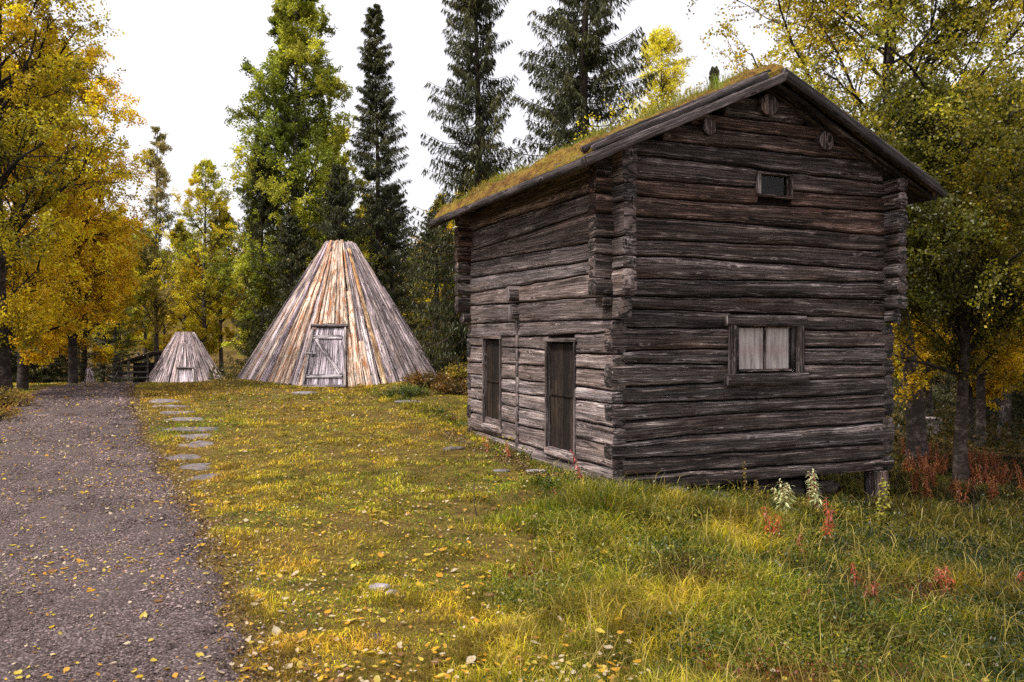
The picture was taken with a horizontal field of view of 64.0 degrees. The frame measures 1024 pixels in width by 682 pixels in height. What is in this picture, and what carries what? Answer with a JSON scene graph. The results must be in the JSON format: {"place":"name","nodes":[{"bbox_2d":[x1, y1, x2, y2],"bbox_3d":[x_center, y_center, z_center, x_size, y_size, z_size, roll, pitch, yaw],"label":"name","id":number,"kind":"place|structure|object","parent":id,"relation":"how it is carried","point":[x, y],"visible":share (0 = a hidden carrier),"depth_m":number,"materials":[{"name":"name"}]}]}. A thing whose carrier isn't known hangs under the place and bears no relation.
{"place":"outdoors","nodes":[
{"label":"outdoors","id":0,"kind":"place"},
{"bbox_2d":[0,373,347,681],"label":"gravel path","id":1,"kind":"structure","parent":0,"point":[105,600],"depth_m":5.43,"materials":[{"name":"grey gravel"}]},
{"bbox_2d":[0,296,1023,681],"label":"ground","id":2,"kind":"structure","parent":0,"point":[328,512],"depth_m":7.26,"materials":[{"name":"green plant"}]},
{"bbox_2d":[0,396,27,422],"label":"bush","id":3,"kind":"object","parent":2,"relation":"on","point":[8,413],"visible":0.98,"depth_m":13.60,"materials":[{"name":"yellow plant"}]},
{"bbox_2d":[0,384,39,408],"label":"bush","id":4,"kind":"object","parent":2,"relation":"on","point":[13,396],"visible":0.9,"depth_m":15.44,"materials":[{"name":"yellow plant"}]},
{"bbox_2d":[7,235,94,382],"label":"spruce tree","id":5,"kind":"object","parent":2,"relation":"on","point":[15,362],"visible":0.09,"depth_m":23.78,"materials":[{"name":"green plant"}]},
{"bbox_2d":[9,260,126,382],"bbox_3d":[-13.476,-0.459,23.403,3.833,4.018,3.678,0,0,33],"label":"spruce tree","id":6,"kind":"object","parent":2,"relation":"on","point":[47,375],"visible":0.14,"depth_m":23.44,"materials":[{"name":"green plant"}]},
{"bbox_2d":[2,55,137,390],"bbox_3d":[-11.744,-2.748,19.273,3.907,8.129,3.967,0,0,24],"label":"birch tree","id":7,"kind":"object","parent":2,"relation":"on","point":[23,363],"visible":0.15,"depth_m":19.40,"materials":[{"name":"yellow plant"}]},
{"bbox_2d":[0,0,151,394],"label":"birch tree","id":8,"kind":"object","parent":2,"relation":"on","point":[34,74],"visible":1,"depth_m":16.91,"materials":[{"name":"yellow plant"}]},
{"bbox_2d":[2,41,166,383],"bbox_3d":[-11.488,-3.463,21.405,5.338,9.540,4.649,0,0,21],"label":"birch tree","id":9,"kind":"object","parent":2,"relation":"on","point":[98,100],"visible":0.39,"depth_m":21.79,"materials":[{"name":"yellow plant"}]},
{"bbox_2d":[36,169,143,381],"bbox_3d":[-13.984,-2.110,27.084,3.610,7.366,3.551,0,0,-36],"label":"birch tree","id":10,"kind":"object","parent":2,"relation":"on","point":[110,351],"visible":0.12,"depth_m":26.95,"materials":[{"name":"yellow plant"}]},
{"bbox_2d":[84,367,95,382],"bbox_3d":[-12.629,1.212,24.478,0.473,0.928,0.457,0,0,0],"label":"tree stump","id":11,"kind":"object","parent":2,"relation":"on","point":[88,372],"visible":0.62,"depth_m":24.42,"materials":[{"name":"grey wood"}]},
{"bbox_2d":[61,289,146,382],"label":"spruce tree","id":12,"kind":"object","parent":2,"relation":"on","point":[99,369],"visible":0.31,"depth_m":39.78,"materials":[{"name":"green plant"}]},
{"bbox_2d":[76,210,164,377],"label":"birch tree","id":13,"kind":"object","parent":2,"relation":"on","point":[140,282],"visible":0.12,"depth_m":44.10,"materials":[{"name":"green plant"}]},
{"bbox_2d":[88,248,163,378],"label":"birch tree","id":14,"kind":"object","parent":2,"relation":"on","point":[147,292],"visible":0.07,"depth_m":45.85,"materials":[{"name":"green plant"}]},
{"bbox_2d":[113,351,162,382],"bbox_3d":[-18.274,1.481,40.163,2.049,2.017,1.985,0,0,0],"label":"lean to","id":15,"kind":"object","parent":2,"relation":"on","point":[143,373],"visible":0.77,"depth_m":39.70,"materials":[{"name":"brown wood"}]},
{"bbox_2d":[133,230,171,362],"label":"birch tree","id":16,"kind":"object","parent":2,"relation":"on","point":[148,343],"visible":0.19,"depth_m":54.81,"materials":[{"name":"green plant"}]},
{"bbox_2d":[132,126,187,362],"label":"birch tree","id":17,"kind":"object","parent":2,"relation":"on","point":[159,173],"visible":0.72,"depth_m":47.80,"materials":[{"name":"green plant"}]},
{"bbox_2d":[140,256,182,350],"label":"birch tree","id":18,"kind":"object","parent":2,"relation":"on","point":[162,347],"visible":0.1,"depth_m":61.64,"materials":[{"name":"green plant"}]},
{"bbox_2d":[149,399,180,402],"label":"stepping stone","id":19,"kind":"object","parent":2,"relation":"on","point":[161,400],"visible":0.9,"depth_m":16.22,"materials":[{"name":"grey stone"}]},
{"bbox_2d":[164,454,200,459],"bbox_3d":[-4.247,1.525,10.607,0.457,0.083,0.316,0,0,0],"label":"stepping stone","id":20,"kind":"object","parent":2,"relation":"on","point":[185,456],"visible":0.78,"depth_m":10.58,"materials":[{"name":"grey stone"}]},
{"bbox_2d":[165,417,202,420],"bbox_3d":[-5.568,1.350,13.969,0.693,0.079,0.366,0,0,0],"label":"stepping stone","id":21,"kind":"object","parent":2,"relation":"on","point":[184,418],"visible":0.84,"depth_m":13.92,"materials":[{"name":"grey stone"}]},
{"bbox_2d":[145,331,223,382],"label":"plank hut","id":22,"kind":"object","parent":2,"relation":"on","point":[185,356],"visible":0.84,"depth_m":40.05,"materials":[{"name":"grey wood"}]},
{"bbox_2d":[176,367,194,381],"bbox_3d":[-15.722,1.774,39.440,0.849,1.037,0.664,0,0,-22],"label":"door","id":23,"kind":"structure","parent":22,"relation":"in","point":[186,373],"depth_m":39.52,"materials":[{"name":"grey wood"}]},
{"bbox_2d":[157,219,216,341],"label":"birch tree","id":24,"kind":"object","parent":2,"relation":"on","point":[183,233],"visible":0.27,"depth_m":51.68,"materials":[{"name":"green plant"}]},
{"bbox_2d":[164,427,217,430],"bbox_3d":[-4.988,1.387,12.748,0.916,0.085,0.378,0,0,0],"label":"stepping stone","id":25,"kind":"object","parent":2,"relation":"on","point":[193,428],"visible":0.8,"depth_m":12.66,"materials":[{"name":"grey stone"}]},
{"bbox_2d":[173,434,210,439],"bbox_3d":[-4.715,1.438,12.083,0.571,0.089,0.408,0,0,-22],"label":"stepping stone","id":26,"kind":"object","parent":2,"relation":"on","point":[193,436],"visible":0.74,"depth_m":12.13,"materials":[{"name":"grey stone"}]},
{"bbox_2d":[179,463,211,470],"bbox_3d":[-3.866,1.556,10.004,0.421,0.075,0.399,0,0,0],"label":"stepping stone","id":27,"kind":"object","parent":2,"relation":"on","point":[200,466],"visible":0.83,"depth_m":9.96,"materials":[{"name":"grey stone"}]},
{"bbox_2d":[179,440,212,447],"bbox_3d":[-4.426,1.468,11.479,0.352,0.102,0.448,0,0,43],"label":"stepping stone","id":28,"kind":"object","parent":2,"relation":"on","point":[200,443],"visible":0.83,"depth_m":11.47,"materials":[{"name":"grey stone"}]},
{"bbox_2d":[176,254,216,338],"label":"birch tree","id":29,"kind":"object","parent":2,"relation":"on","point":[199,300],"visible":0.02,"depth_m":61.48,"materials":[{"name":"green plant"}]},
{"bbox_2d":[157,157,240,356],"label":"birch tree","id":30,"kind":"object","parent":2,"relation":"on","point":[216,207],"visible":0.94,"depth_m":46.63,"materials":[{"name":"green plant"}]},
{"bbox_2d":[166,207,241,376],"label":"birch tree","id":31,"kind":"object","parent":2,"relation":"on","point":[224,221],"visible":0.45,"depth_m":47.90,"materials":[{"name":"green plant"}]},
{"bbox_2d":[186,473,222,481],"bbox_3d":[-3.504,1.569,9.295,0.316,0.090,0.390,0,0,17],"label":"stepping stone","id":32,"kind":"object","parent":2,"relation":"on","point":[204,476],"visible":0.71,"depth_m":9.30,"materials":[{"name":"grey stone"}]},
{"bbox_2d":[214,132,289,378],"bbox_3d":[-8.943,-2.506,29.038,3.040,9.843,3.169,0,0,-17],"label":"spruce tree","id":33,"kind":"object","parent":2,"relation":"on","point":[262,207],"visible":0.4,"depth_m":28.80,"materials":[{"name":"green plant"}]},
{"bbox_2d":[221,209,287,353],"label":"birch tree","id":34,"kind":"object","parent":2,"relation":"on","point":[234,231],"visible":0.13,"depth_m":47.02,"materials":[{"name":"green plant"}]},
{"bbox_2d":[81,234,461,362],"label":"distant wood","id":35,"kind":"object","parent":2,"relation":"on","point":[138,347],"visible":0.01,"depth_m":72.68,"materials":[{"name":"green plant"}]},
{"bbox_2d":[233,214,316,376],"bbox_3d":[-7.335,-1.132,27.283,3.578,6.227,3.433,0,0,-25],"label":"spruce tree","id":36,"kind":"object","parent":2,"relation":"on","point":[290,241],"visible":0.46,"depth_m":27.16,"materials":[{"name":"green plant"}]},
{"bbox_2d":[205,0,396,356],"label":"birch tree","id":37,"kind":"object","parent":2,"relation":"on","point":[287,128],"visible":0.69,"depth_m":29.15,"materials":[{"name":"green plant"}]},
{"bbox_2d":[283,164,384,295],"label":"spruce tree","id":38,"kind":"object","parent":2,"relation":"on","point":[342,198],"visible":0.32,"depth_m":27.18,"materials":[{"name":"green plant"}]},
{"bbox_2d":[236,240,437,387],"bbox_3d":[-4.751,-0.793,22.608,5.578,3.937,5.634,0,0,-5],"label":"plank hut","id":39,"kind":"object","parent":2,"relation":"on","point":[339,321],"visible":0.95,"depth_m":21.07,"materials":[{"name":"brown wood"}]},
{"bbox_2d":[301,324,348,387],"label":"door","id":40,"kind":"structure","parent":39,"relation":"in","point":[337,332],"depth_m":20.31,"materials":[{"name":"grey wood"}]},
{"bbox_2d":[304,125,385,286],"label":"birch tree","id":41,"kind":"object","parent":2,"relation":"on","point":[345,140],"visible":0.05,"depth_m":33.71,"materials":[{"name":"green plant"}]},
{"bbox_2d":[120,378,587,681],"bbox_3d":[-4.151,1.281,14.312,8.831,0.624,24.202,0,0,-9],"label":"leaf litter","id":42,"kind":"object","parent":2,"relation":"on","point":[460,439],"visible":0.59,"depth_m":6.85,"materials":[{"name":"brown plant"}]},
{"bbox_2d":[349,557,362,569],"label":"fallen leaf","id":43,"kind":"object","parent":2,"relation":"on","point":[357,564],"visible":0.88,"depth_m":5.74,"materials":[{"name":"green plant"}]},
{"bbox_2d":[344,193,400,309],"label":"birch tree","id":44,"kind":"object","parent":2,"relation":"on","point":[361,210],"visible":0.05,"depth_m":46.67,"materials":[{"name":"green plant"}]},
{"bbox_2d":[370,583,390,590],"bbox_3d":[-0.848,1.587,5.245,0.150,0.061,0.103,0,0,0],"label":"rock","id":45,"kind":"object","parent":2,"relation":"on","point":[378,585],"visible":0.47,"depth_m":5.23,"materials":[{"name":"stone"}]},
{"bbox_2d":[342,3,425,346],"bbox_3d":[-4.742,-5.071,29.752,3.786,14.419,4.000,0,0,-17],"label":"spruce tree","id":46,"kind":"object","parent":2,"relation":"on","point":[376,125],"visible":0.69,"depth_m":29.60,"materials":[{"name":"green plant"}]},
{"bbox_2d":[364,184,432,331],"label":"spruce tree","id":47,"kind":"object","parent":2,"relation":"on","point":[398,208],"visible":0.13,"depth_m":32.92,"materials":[{"name":"green plant"}]},
{"bbox_2d":[383,382,436,397],"bbox_3d":[-2.154,1.022,17.247,1.098,0.401,0.834,0,0,-41],"label":"bush","id":48,"kind":"object","parent":2,"relation":"on","point":[418,391],"visible":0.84,"depth_m":17.17,"materials":[{"name":"green plant"}]},
{"bbox_2d":[395,258,430,340],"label":"birch tree","id":49,"kind":"object","parent":2,"relation":"on","point":[415,301],"visible":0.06,"depth_m":62.65,"materials":[{"name":"green plant"}]},
{"bbox_2d":[399,368,454,388],"bbox_3d":[-1.888,0.840,18.610,1.332,0.509,0.985,0,0,0],"label":"bush","id":50,"kind":"object","parent":2,"relation":"on","point":[424,378],"visible":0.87,"depth_m":18.48,"materials":[{"name":"brown plant"}]},
{"bbox_2d":[393,211,466,372],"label":"spruce tree","id":51,"kind":"object","parent":2,"relation":"on","point":[425,313],"visible":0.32,"depth_m":26.77,"materials":[{"name":"green plant"}]},
{"bbox_2d":[416,193,458,370],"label":"birch tree","id":52,"kind":"object","parent":2,"relation":"on","point":[438,203],"visible":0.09,"depth_m":44.54,"materials":[{"name":"green plant"}]},
{"bbox_2d":[425,375,467,395],"bbox_3d":[-1.288,0.946,17.519,1.167,0.457,0.834,0,0,0],"label":"bush","id":53,"kind":"object","parent":2,"relation":"on","point":[449,387],"visible":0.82,"depth_m":17.40,"materials":[{"name":"brown plant"}]},
{"bbox_2d":[410,163,483,357],"bbox_3d":[-2.046,-2.817,36.389,5.108,10.362,4.357,0,0,26],"label":"birch tree","id":54,"kind":"object","parent":2,"relation":"on","point":[448,226],"visible":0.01,"depth_m":35.80,"materials":[{"name":"green plant"}]},
{"bbox_2d":[442,446,464,449],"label":"rock","id":55,"kind":"object","parent":2,"relation":"on","point":[454,447],"visible":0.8,"depth_m":11.10,"materials":[{"name":"stone"}]},
{"bbox_2d":[442,362,468,381],"bbox_3d":[-1.259,0.747,19.474,0.947,0.530,0.712,0,0,0],"label":"bush","id":56,"kind":"object","parent":2,"relation":"on","point":[455,372],"visible":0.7,"depth_m":19.43,"materials":[{"name":"yellow plant"}]},
{"bbox_2d":[398,0,537,377],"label":"spruce tree","id":57,"kind":"object","parent":2,"relation":"on","point":[487,105],"visible":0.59,"depth_m":22.73,"materials":[{"name":"green plant"}]},
{"bbox_2d":[0,379,1023,681],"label":"fallen leaves","id":58,"kind":"object","parent":2,"relation":"on","point":[612,677],"depth_m":6.24,"materials":[{"name":"yellow plant"}]},
{"bbox_2d":[30,366,1023,454],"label":"undergrowth","id":59,"kind":"object","parent":2,"relation":"on","point":[901,421],"visible":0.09,"depth_m":23.81,"materials":[{"name":"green plant"}]},
{"bbox_2d":[491,0,658,168],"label":"spruce tree","id":60,"kind":"object","parent":2,"relation":"on","point":[575,97],"visible":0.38,"depth_m":19.81,"materials":[{"name":"green plant"}]},
{"bbox_2d":[604,25,704,125],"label":"birch tree","id":61,"kind":"object","parent":2,"relation":"on","point":[660,44],"visible":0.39,"depth_m":35.52,"materials":[{"name":"yellow plant"}]},
{"bbox_2d":[430,61,946,504],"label":"log storehouse","id":62,"kind":"structure","parent":2,"relation":"on","point":[709,284],"depth_m":9.58,"materials":[{"name":"brown wood"}]},
{"bbox_2d":[481,336,503,433],"bbox_3d":[-0.263,0.618,11.847,0.128,1.389,0.750,0,0,-23],"label":"door","id":63,"kind":"structure","parent":62,"relation":"in","point":[492,351],"depth_m":11.94,"materials":[{"name":"brown wood"}]},
{"bbox_2d":[543,338,579,462],"bbox_3d":[0.605,0.688,9.848,0.122,1.448,0.850,0,0,-23],"label":"door","id":64,"kind":"structure","parent":62,"relation":"in","point":[561,368],"depth_m":9.90,"materials":[{"name":"brown wood"}]},
{"bbox_2d":[720,315,808,386],"bbox_3d":[2.950,0.109,9.543,1.200,0.821,0.162,0,0,-23],"label":"window","id":65,"kind":"structure","parent":62,"relation":"in","point":[784,336],"depth_m":9.54,"materials":[{"name":"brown wood"}]},
{"bbox_2d":[754,171,792,199],"bbox_3d":[3.060,-1.818,9.579,0.520,0.287,0.076,0,0,-24],"label":"window","id":66,"kind":"structure","parent":62,"relation":"in","point":[789,177],"depth_m":9.57,"materials":[{"name":"grey wood"}]},
{"bbox_2d":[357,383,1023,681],"bbox_3d":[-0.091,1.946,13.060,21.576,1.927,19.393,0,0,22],"label":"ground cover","id":67,"kind":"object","parent":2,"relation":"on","point":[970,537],"visible":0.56,"depth_m":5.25,"materials":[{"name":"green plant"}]},
{"bbox_2d":[708,66,719,86],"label":"spruce tree","id":68,"kind":"object","parent":2,"relation":"on","point":[713,71],"visible":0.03,"depth_m":32.02,"materials":[{"name":"green plant"}]},
{"bbox_2d":[457,460,1023,681],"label":"tall grass","id":69,"kind":"structure","parent":2,"relation":"on","point":[756,623],"depth_m":4.81,"materials":[{"name":"green plant"}]},
{"bbox_2d":[751,480,760,501],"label":"birch sapling","id":70,"kind":"object","parent":2,"relation":"on","point":[756,492],"visible":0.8,"depth_m":8.95,"materials":[{"name":"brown plant"}]},
{"bbox_2d":[761,506,782,537],"bbox_3d":[2.186,1.566,6.870,0.179,0.340,0.208,0,0,-26],"label":"red fireweed","id":71,"kind":"object","parent":2,"relation":"on","point":[768,523],"visible":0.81,"depth_m":6.87,"materials":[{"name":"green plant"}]},
{"bbox_2d":[770,478,795,515],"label":"willow sapling","id":72,"kind":"object","parent":2,"relation":"on","point":[783,499],"visible":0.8,"depth_m":8.60,"materials":[{"name":"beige plant"}]},
{"bbox_2d":[573,0,1023,463],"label":"birch tree","id":73,"kind":"object","parent":2,"relation":"on","point":[948,39],"visible":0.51,"depth_m":14.99,"materials":[{"name":"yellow plant"}]},
{"bbox_2d":[805,469,823,507],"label":"willow sapling","id":74,"kind":"object","parent":2,"relation":"on","point":[816,498],"visible":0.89,"depth_m":9.14,"materials":[{"name":"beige plant"}]},
{"bbox_2d":[821,498,836,541],"bbox_3d":[2.755,1.587,7.127,0.177,0.433,0.222,0,0,0],"label":"red fireweed","id":75,"kind":"object","parent":2,"relation":"on","point":[827,525],"visible":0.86,"depth_m":7.13,"materials":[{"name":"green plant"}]},
{"bbox_2d":[859,581,879,609],"bbox_3d":[2.228,1.606,5.079,0.147,0.244,0.143,0,0,0],"label":"red fireweed","id":76,"kind":"object","parent":2,"relation":"on","point":[874,591],"visible":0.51,"depth_m":5.07,"materials":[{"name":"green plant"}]},
{"bbox_2d":[874,478,890,523],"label":"birch sapling","id":77,"kind":"object","parent":2,"relation":"on","point":[884,506],"visible":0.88,"depth_m":8.84,"materials":[{"name":"yellow plant"}]},
{"bbox_2d":[888,323,922,400],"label":"birch tree","id":78,"kind":"object","parent":2,"relation":"on","point":[895,361],"visible":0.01,"depth_m":39.09,"materials":[{"name":"yellow plant"}]},
{"bbox_2d":[909,475,919,494],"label":"red shrub","id":79,"kind":"object","parent":2,"relation":"on","point":[913,483],"visible":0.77,"depth_m":11.27,"materials":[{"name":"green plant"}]},
{"bbox_2d":[886,323,956,397],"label":"spruce tree","id":80,"kind":"object","parent":2,"relation":"on","point":[896,387],"visible":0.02,"depth_m":41.67,"materials":[{"name":"green plant"}]},
{"bbox_2d":[893,219,955,416],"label":"birch tree","id":81,"kind":"object","parent":2,"relation":"on","point":[929,409],"visible":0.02,"depth_m":26.91,"materials":[{"name":"yellow plant"}]},
{"bbox_2d":[826,54,1023,485],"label":"birch tree","id":82,"kind":"object","parent":2,"relation":"on","point":[965,285],"visible":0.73,"depth_m":12.61,"materials":[{"name":"green plant"}]},
{"bbox_2d":[919,477,932,503],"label":"red shrub","id":83,"kind":"object","parent":2,"relation":"on","point":[925,492],"visible":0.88,"depth_m":10.86,"materials":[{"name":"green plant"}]},
{"bbox_2d":[925,454,938,479],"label":"red shrub","id":84,"kind":"object","parent":2,"relation":"on","point":[934,472],"visible":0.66,"depth_m":13.16,"materials":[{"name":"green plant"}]},
{"bbox_2d":[927,464,937,487],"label":"red shrub","id":85,"kind":"object","parent":2,"relation":"on","point":[932,478],"visible":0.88,"depth_m":12.37,"materials":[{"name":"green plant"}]},
{"bbox_2d":[893,333,974,416],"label":"spruce tree","id":86,"kind":"object","parent":2,"relation":"on","point":[939,392],"visible":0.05,"depth_m":33.79,"materials":[{"name":"green plant"}]},
{"bbox_2d":[926,417,941,433],"bbox_3d":[12.481,2.548,24.509,0.540,0.525,0.450,0,0,-11],"label":"plank box","id":87,"kind":"object","parent":2,"relation":"on","point":[933,420],"visible":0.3,"depth_m":24.32,"materials":[{"name":"grey wood"}]},
{"bbox_2d":[928,442,939,461],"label":"red shrub","id":88,"kind":"object","parent":2,"relation":"on","point":[937,446],"visible":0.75,"depth_m":15.85,"materials":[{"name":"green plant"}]},
{"bbox_2d":[936,453,948,475],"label":"red shrub","id":89,"kind":"object","parent":2,"relation":"on","point":[943,470],"visible":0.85,"depth_m":14.12,"materials":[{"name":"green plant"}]},
{"bbox_2d":[933,565,954,596],"bbox_3d":[3.008,1.706,5.716,0.192,0.258,0.216,0,0,0],"label":"red fireweed","id":90,"kind":"object","parent":2,"relation":"on","point":[943,576],"visible":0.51,"depth_m":5.70,"materials":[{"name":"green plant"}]},
{"bbox_2d":[891,65,1023,442],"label":"birch tree","id":91,"kind":"object","parent":2,"relation":"on","point":[989,384],"visible":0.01,"depth_m":22.88,"materials":[{"name":"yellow plant"}]},
{"bbox_2d":[952,477,970,504],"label":"red shrub","id":92,"kind":"object","parent":2,"relation":"on","point":[959,492],"visible":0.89,"depth_m":11.07,"materials":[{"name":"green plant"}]},
{"bbox_2d":[932,342,994,403],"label":"spruce tree","id":93,"kind":"object","parent":2,"relation":"on","point":[950,382],"visible":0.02,"depth_m":39.58,"materials":[{"name":"green plant"}]},
{"bbox_2d":[907,221,1023,445],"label":"birch tree","id":94,"kind":"object","parent":2,"relation":"on","point":[980,424],"visible":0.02,"depth_m":21.88,"materials":[{"name":"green plant"}]},
{"bbox_2d":[926,76,1023,392],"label":"birch tree","id":95,"kind":"object","parent":2,"relation":"on","point":[1004,231],"visible":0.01,"depth_m":16.29,"materials":[{"name":"green plant"}]},
{"bbox_2d":[932,371,1023,422],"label":"spruce tree","id":96,"kind":"object","parent":2,"relation":"on","point":[996,401],"visible":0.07,"depth_m":31.03,"materials":[{"name":"green plant"}]},
{"bbox_2d":[974,464,982,485],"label":"red shrub","id":97,"kind":"object","parent":2,"relation":"on","point":[978,475],"visible":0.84,"depth_m":13.06,"materials":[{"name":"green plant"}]},
{"bbox_2d":[981,463,994,483],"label":"red shrub","id":98,"kind":"object","parent":2,"relation":"on","point":[985,470],"visible":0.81,"depth_m":13.26,"materials":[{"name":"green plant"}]},
{"bbox_2d":[973,382,1023,431],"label":"spruce tree","id":99,"kind":"object","parent":2,"relation":"on","point":[1020,402],"visible":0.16,"depth_m":27.99,"materials":[{"name":"green plant"}]},
{"bbox_2d":[992,462,1004,482],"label":"red shrub","id":100,"kind":"object","parent":2,"relation":"on","point":[998,476],"visible":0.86,"depth_m":13.70,"materials":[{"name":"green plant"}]},
{"bbox_2d":[1000,465,1014,488],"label":"red shrub","id":101,"kind":"object","parent":2,"relation":"on","point":[1005,476],"visible":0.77,"depth_m":13.29,"materials":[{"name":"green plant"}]},
{"bbox_2d":[996,338,1023,439],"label":"birch tree","id":102,"kind":"object","parent":2,"relation":"on","point":[1001,413],"visible":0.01,"depth_m":23.97,"materials":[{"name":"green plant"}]},
{"bbox_2d":[1002,194,1023,429],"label":"birch tree","id":103,"kind":"object","parent":2,"relation":"on","point":[1007,414],"depth_m":27.40,"materials":[{"name":"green plant"}]},
{"bbox_2d":[1014,464,1023,493],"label":"red shrub","id":104,"kind":"object","parent":2,"relation":"on","point":[1020,482],"visible":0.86,"depth_m":12.85,"materials":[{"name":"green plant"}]},
{"bbox_2d":[2,0,1023,291],"label":"sky","id":105,"kind":"structure","parent":0,"point":[182,59],"materials":[{"name":"white"}]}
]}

